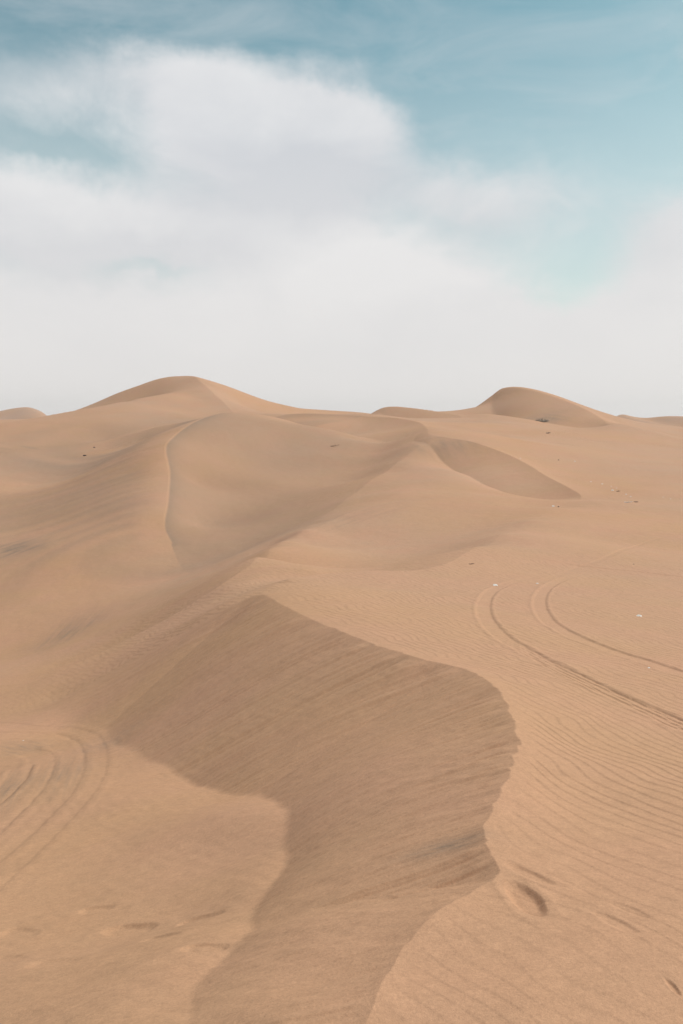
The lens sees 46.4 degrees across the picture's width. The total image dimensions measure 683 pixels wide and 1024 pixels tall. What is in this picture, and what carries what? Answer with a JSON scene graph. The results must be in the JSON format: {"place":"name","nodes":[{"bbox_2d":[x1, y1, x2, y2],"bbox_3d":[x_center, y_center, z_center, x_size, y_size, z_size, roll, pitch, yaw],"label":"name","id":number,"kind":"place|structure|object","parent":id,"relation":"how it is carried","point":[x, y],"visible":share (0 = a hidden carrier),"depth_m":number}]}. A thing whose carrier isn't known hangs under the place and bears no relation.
{"place":"outdoors","nodes":[
{"label":"outdoors","id":0,"kind":"place"},
{"bbox_2d":[0,407,46,419],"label":"dune","id":1,"kind":"structure","parent":0,"point":[22,413],"depth_m":620.73},
{"bbox_2d":[0,717,288,1023],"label":"sand basin","id":2,"kind":"object","parent":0,"point":[129,895],"visible":1,"depth_m":4.49},
{"bbox_2d":[0,764,36,804],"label":"tyre track","id":3,"kind":"structure","parent":2,"relation":"on","point":[13,781],"depth_m":9.33},
{"bbox_2d":[0,747,59,836],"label":"tyre track","id":4,"kind":"structure","parent":2,"relation":"on","point":[17,805],"depth_m":8.44},
{"bbox_2d":[0,731,78,848],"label":"tyre track","id":5,"kind":"structure","parent":2,"relation":"on","point":[66,751],"depth_m":9.39},
{"bbox_2d":[0,722,111,893],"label":"tyre track","id":6,"kind":"structure","parent":2,"relation":"on","point":[40,834],"depth_m":7.58},
{"bbox_2d":[0,376,369,440],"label":"peak dune","id":7,"kind":"structure","parent":0,"point":[160,402],"depth_m":139.04},
{"bbox_2d":[0,413,386,642],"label":"dune","id":8,"kind":"structure","parent":0,"point":[112,529],"depth_m":59.43},
{"bbox_2d":[17,594,522,1023],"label":"slip face","id":9,"kind":"object","parent":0,"point":[381,775],"visible":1,"depth_m":5.62},
{"bbox_2d":[0,496,682,1023],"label":"rippled sand slope","id":10,"kind":"structure","parent":0,"point":[572,912],"depth_m":4.98},
{"bbox_2d":[475,577,682,731],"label":"tyre track","id":11,"kind":"structure","parent":10,"relation":"on","point":[491,624],"depth_m":8.69},
{"bbox_2d":[531,574,682,676],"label":"tyre track","id":12,"kind":"structure","parent":10,"relation":"on","point":[542,611],"depth_m":12.25},
{"bbox_2d":[531,557,682,577],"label":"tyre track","id":13,"kind":"structure","parent":10,"relation":"on","point":[607,568],"depth_m":24.55},
{"bbox_2d":[551,534,682,576],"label":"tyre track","id":14,"kind":"structure","parent":10,"relation":"on","point":[587,564],"depth_m":26.89},
{"bbox_2d":[0,407,682,694],"bbox_3d":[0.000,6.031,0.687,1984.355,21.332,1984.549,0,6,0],"label":"sand ground","id":15,"kind":"structure","parent":0,"point":[35,469],"depth_m":66.17},
{"bbox_2d":[0,0,682,417],"label":"sky","id":16,"kind":"structure","parent":0,"point":[364,206]},
{"bbox_2d":[172,430,579,586],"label":"curved dune","id":17,"kind":"structure","parent":0,"point":[426,460],"depth_m":57.33},
{"bbox_2d":[247,486,548,583],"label":"dune","id":18,"kind":"structure","parent":0,"point":[411,531],"depth_m":38.81},
{"bbox_2d":[468,387,620,427],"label":"peak dune","id":19,"kind":"structure","parent":0,"point":[522,404],"depth_m":146.45},
{"bbox_2d":[434,420,682,513],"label":"sand hillside","id":20,"kind":"structure","parent":0,"point":[643,467],"depth_m":75.54},
{"bbox_2d":[618,414,682,426],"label":"dune","id":21,"kind":"structure","parent":0,"point":[672,420],"depth_m":327.65}
]}

